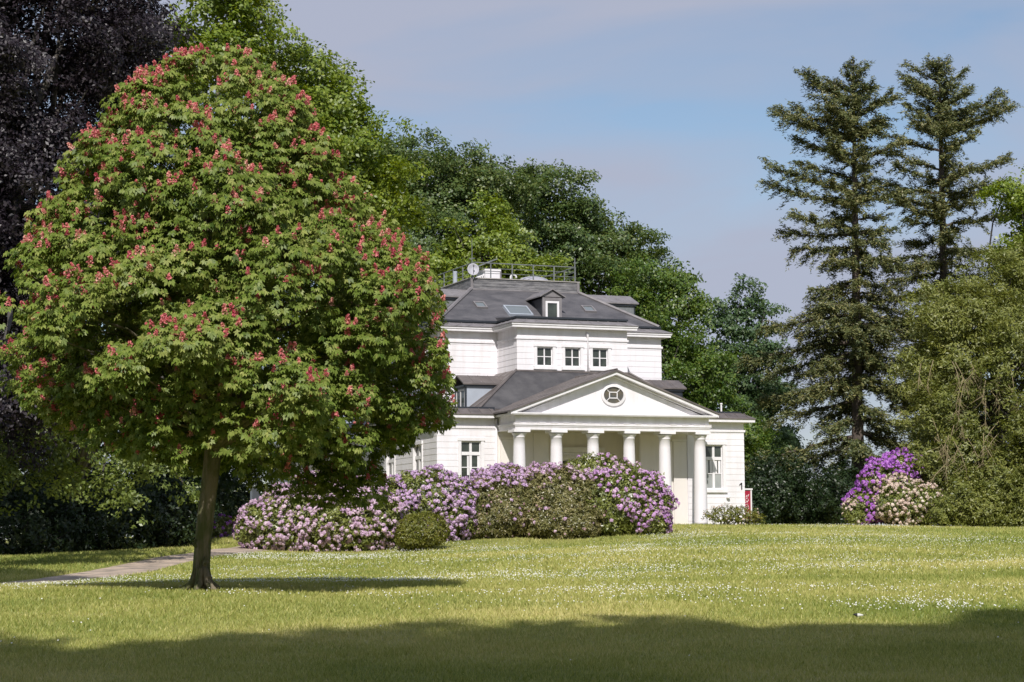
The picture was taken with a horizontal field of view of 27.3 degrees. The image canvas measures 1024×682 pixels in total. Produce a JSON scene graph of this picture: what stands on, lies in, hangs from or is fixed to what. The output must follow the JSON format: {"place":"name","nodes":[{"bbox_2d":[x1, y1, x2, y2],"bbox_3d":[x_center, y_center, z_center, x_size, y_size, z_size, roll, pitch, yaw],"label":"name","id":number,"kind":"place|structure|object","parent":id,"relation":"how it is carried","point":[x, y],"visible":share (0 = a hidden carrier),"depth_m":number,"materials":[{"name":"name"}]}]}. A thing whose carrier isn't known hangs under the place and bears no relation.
{"place":"outdoors","nodes":[
{"label":"outdoors","id":0,"kind":"place"},
{"bbox_2d":[1,542,269,583],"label":"gravel path","id":1,"kind":"structure","parent":0,"point":[151,564],"depth_m":66.27,"materials":[{"name":"beige gravel"}]},
{"bbox_2d":[0,522,1023,681],"bbox_3d":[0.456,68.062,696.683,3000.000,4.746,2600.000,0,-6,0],"label":"lawn","id":2,"kind":"structure","parent":0,"point":[529,626],"depth_m":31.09,"materials":[{"name":"green plant"}]},
{"bbox_2d":[0,478,108,555],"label":"laurel shrub","id":3,"kind":"object","parent":2,"relation":"on","point":[39,538],"visible":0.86,"depth_m":84.88,"materials":[{"name":"green plant"}]},
{"bbox_2d":[0,316,117,547],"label":"beech tree","id":4,"kind":"object","parent":2,"relation":"on","point":[21,487],"visible":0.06,"depth_m":96.63,"materials":[{"name":"green plant"}]},
{"bbox_2d":[16,454,174,552],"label":"laurel shrub","id":5,"kind":"object","parent":2,"relation":"on","point":[114,533],"visible":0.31,"depth_m":87.90,"materials":[{"name":"green plant"}]},
{"bbox_2d":[0,0,197,478],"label":"copper beech","id":6,"kind":"object","parent":2,"relation":"on","point":[120,41],"visible":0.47,"depth_m":80.11,"materials":[{"name":"purple plant"}]},
{"bbox_2d":[0,321,200,527],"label":"hanging beech","id":7,"kind":"object","parent":2,"relation":"on","point":[79,466],"visible":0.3,"depth_m":67.47,"materials":[{"name":"green plant"}]},
{"bbox_2d":[109,462,219,547],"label":"laurel shrub","id":8,"kind":"object","parent":2,"relation":"on","point":[182,525],"visible":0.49,"depth_m":90.83,"materials":[{"name":"green plant"}]},
{"bbox_2d":[91,332,275,541],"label":"beech tree","id":9,"kind":"object","parent":2,"relation":"on","point":[224,483],"visible":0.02,"depth_m":102.85,"materials":[{"name":"green plant"}]},
{"bbox_2d":[212,513,235,538],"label":"rhododendron","id":10,"kind":"object","parent":2,"relation":"on","point":[227,523],"visible":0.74,"depth_m":103.22,"materials":[{"name":"green plant"}]},
{"bbox_2d":[0,42,458,590],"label":"chestnut tree","id":11,"kind":"object","parent":2,"relation":"on","point":[194,324],"visible":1,"depth_m":39.87,"materials":[{"name":"green plant"}]},
{"bbox_2d":[193,451,266,523],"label":"laurel shrub","id":12,"kind":"object","parent":2,"relation":"on","point":[242,489],"visible":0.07,"depth_m":119.67,"materials":[{"name":"green plant"}]},
{"bbox_2d":[221,488,259,535],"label":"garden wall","id":13,"kind":"structure","parent":2,"relation":"on","point":[254,494],"depth_m":114.91,"materials":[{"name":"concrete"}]},
{"bbox_2d":[103,0,436,525],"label":"lime tree","id":14,"kind":"object","parent":2,"relation":"on","point":[350,131],"visible":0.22,"depth_m":100.70,"materials":[{"name":"green plant"}]},
{"bbox_2d":[232,470,409,551],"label":"rhododendron","id":15,"kind":"object","parent":2,"relation":"on","point":[349,525],"visible":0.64,"depth_m":85.97,"materials":[{"name":"pink plant"}]},
{"bbox_2d":[364,463,480,540],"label":"rhododendron","id":16,"kind":"object","parent":2,"relation":"on","point":[407,485],"visible":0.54,"depth_m":89.28,"materials":[{"name":"purple plant"}]},
{"bbox_2d":[394,511,450,550],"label":"box bush","id":17,"kind":"object","parent":2,"relation":"on","point":[413,530],"visible":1,"depth_m":85.39,"materials":[{"name":"green plant"}]},
{"bbox_2d":[300,127,559,311],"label":"beech tree","id":18,"kind":"object","parent":2,"relation":"on","point":[458,179],"visible":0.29,"depth_m":142.89,"materials":[{"name":"green plant"}]},
{"bbox_2d":[2,456,894,539],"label":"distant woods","id":19,"kind":"object","parent":2,"relation":"on","point":[264,499],"visible":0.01,"depth_m":236.84,"materials":[{"name":"green plant"}]},
{"bbox_2d":[452,462,537,538],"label":"rhododendron","id":20,"kind":"object","parent":2,"relation":"on","point":[499,503],"visible":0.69,"depth_m":90.67,"materials":[{"name":"green plant"}]},
{"bbox_2d":[422,186,580,286],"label":"maple tree","id":21,"kind":"object","parent":2,"relation":"on","point":[457,250],"visible":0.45,"depth_m":134.55,"materials":[{"name":"green plant"}]},
{"bbox_2d":[0,523,1022,659],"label":"daisies","id":22,"kind":"object","parent":2,"relation":"on","point":[259,579],"visible":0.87,"depth_m":54.30,"materials":[{"name":"white plant"}]},
{"bbox_2d":[269,258,755,531],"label":"villa","id":23,"kind":"object","parent":2,"relation":"on","point":[542,369],"visible":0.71,"depth_m":105.29,"materials":[{"name":"white paint"}]},
{"bbox_2d":[385,453,394,479],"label":"window","id":24,"kind":"structure","parent":23,"relation":"in","point":[389,463],"depth_m":107.29,"materials":[{"name":"white paint"}]},
{"bbox_2d":[412,441,422,488],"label":"window","id":25,"kind":"structure","parent":23,"relation":"in","point":[417,452],"depth_m":103.23,"materials":[{"name":"white paint"}]},
{"bbox_2d":[457,437,484,479],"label":"window","id":26,"kind":"structure","parent":23,"relation":"in","point":[470,450],"depth_m":101.03,"materials":[{"name":"white paint"}]},
{"bbox_2d":[533,343,556,369],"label":"window","id":27,"kind":"structure","parent":23,"relation":"in","point":[544,357],"depth_m":105.80,"materials":[{"name":"white paint"}]},
{"bbox_2d":[561,344,584,369],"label":"window","id":28,"kind":"structure","parent":23,"relation":"in","point":[572,358],"depth_m":106.35,"materials":[{"name":"white paint"}]},
{"bbox_2d":[562,447,604,463],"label":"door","id":29,"kind":"structure","parent":23,"relation":"in","point":[568,453],"depth_m":105.03,"materials":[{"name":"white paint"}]},
{"bbox_2d":[589,345,612,370],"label":"window","id":30,"kind":"structure","parent":23,"relation":"in","point":[601,358],"depth_m":106.92,"materials":[{"name":"white paint"}]},
{"bbox_2d":[601,384,625,405],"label":"oval window","id":31,"kind":"structure","parent":23,"relation":"in","point":[612,394],"depth_m":101.50,"materials":[{"name":"white paint"}]},
{"bbox_2d":[705,441,727,492],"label":"window","id":32,"kind":"structure","parent":23,"relation":"in","point":[715,451],"depth_m":105.75,"materials":[{"name":"white paint"}]},
{"bbox_2d":[513,461,607,539],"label":"rhododendron","id":33,"kind":"object","parent":2,"relation":"on","point":[555,508],"visible":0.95,"depth_m":90.45,"materials":[{"name":"green plant"}]},
{"bbox_2d":[493,155,691,377],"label":"beech tree","id":34,"kind":"object","parent":2,"relation":"on","point":[573,224],"visible":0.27,"depth_m":147.72,"materials":[{"name":"green plant"}]},
{"bbox_2d":[562,452,679,535],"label":"rhododendron","id":35,"kind":"object","parent":2,"relation":"on","point":[639,515],"visible":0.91,"depth_m":91.20,"materials":[{"name":"purple plant"}]},
{"bbox_2d":[600,253,790,487],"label":"beech tree","id":36,"kind":"object","parent":2,"relation":"on","point":[689,364],"visible":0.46,"depth_m":138.54,"materials":[{"name":"green plant"}]},
{"bbox_2d":[701,502,765,524],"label":"rose bush","id":37,"kind":"object","parent":2,"relation":"on","point":[752,520],"visible":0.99,"depth_m":101.08,"materials":[{"name":"green plant"}]},
{"bbox_2d":[672,272,811,522],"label":"hornbeam tree","id":38,"kind":"object","parent":2,"relation":"on","point":[751,391],"visible":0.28,"depth_m":146.98,"materials":[{"name":"green plant"}]},
{"bbox_2d":[745,488,752,518],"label":"sign","id":39,"kind":"object","parent":2,"relation":"on","point":[748,496],"visible":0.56,"depth_m":108.47,"materials":[{"name":"red paint"}]},
{"bbox_2d":[744,436,816,524],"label":"laurel shrub","id":40,"kind":"object","parent":2,"relation":"on","point":[765,503],"visible":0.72,"depth_m":122.23,"materials":[{"name":"green plant"}]},
{"bbox_2d":[768,451,841,524],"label":"laurel shrub","id":41,"kind":"object","parent":2,"relation":"on","point":[809,516],"visible":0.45,"depth_m":123.38,"materials":[{"name":"green plant"}]},
{"bbox_2d":[806,455,860,524],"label":"laurel shrub","id":42,"kind":"object","parent":2,"relation":"on","point":[828,506],"visible":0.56,"depth_m":120.78,"materials":[{"name":"green plant"}]},
{"bbox_2d":[733,55,938,519],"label":"fir tree","id":43,"kind":"object","parent":2,"relation":"on","point":[863,341],"visible":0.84,"depth_m":126.30,"materials":[{"name":"green plant"}]},
{"bbox_2d":[841,496,866,525],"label":"rhododendron","id":44,"kind":"object","parent":2,"relation":"on","point":[852,518],"visible":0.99,"depth_m":104.27,"materials":[{"name":"green plant"}]},
{"bbox_2d":[852,613,863,616],"bbox_3d":[5.634,4.454,34.223,0.241,0.083,0.055,-1,-6,8],"label":"bird","id":45,"kind":"object","parent":2,"relation":"on","point":[857,614],"visible":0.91,"depth_m":34.21},
{"bbox_2d":[841,447,924,525],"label":"rhododendron","id":46,"kind":"object","parent":2,"relation":"on","point":[885,464],"visible":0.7,"depth_m":105.05,"materials":[{"name":"purple plant"}]},
{"bbox_2d":[869,472,947,526],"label":"rhododendron","id":47,"kind":"object","parent":2,"relation":"on","point":[908,513],"visible":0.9,"depth_m":103.50,"materials":[{"name":"beige plant"}]},
{"bbox_2d":[865,53,1023,525],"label":"fir tree","id":48,"kind":"object","parent":2,"relation":"on","point":[943,125],"visible":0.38,"depth_m":130.01,"materials":[{"name":"green plant"}]},
{"bbox_2d":[881,235,1023,526],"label":"yew tree","id":49,"kind":"object","parent":2,"relation":"on","point":[944,383],"visible":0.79,"depth_m":106.12,"materials":[{"name":"green plant"}]},
{"bbox_2d":[917,433,1023,526],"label":"laurel shrub","id":50,"kind":"object","parent":2,"relation":"on","point":[986,506],"visible":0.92,"depth_m":102.76,"materials":[{"name":"green plant"}]},
{"bbox_2d":[972,164,1023,306],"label":"maple tree","id":51,"kind":"object","parent":2,"relation":"on","point":[1013,203],"visible":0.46,"depth_m":120.78,"materials":[{"name":"green plant"}]},
{"bbox_2d":[0,0,1023,539],"label":"sky","id":52,"kind":"structure","parent":0,"point":[668,100],"materials":[{"name":"blue"}]}
]}

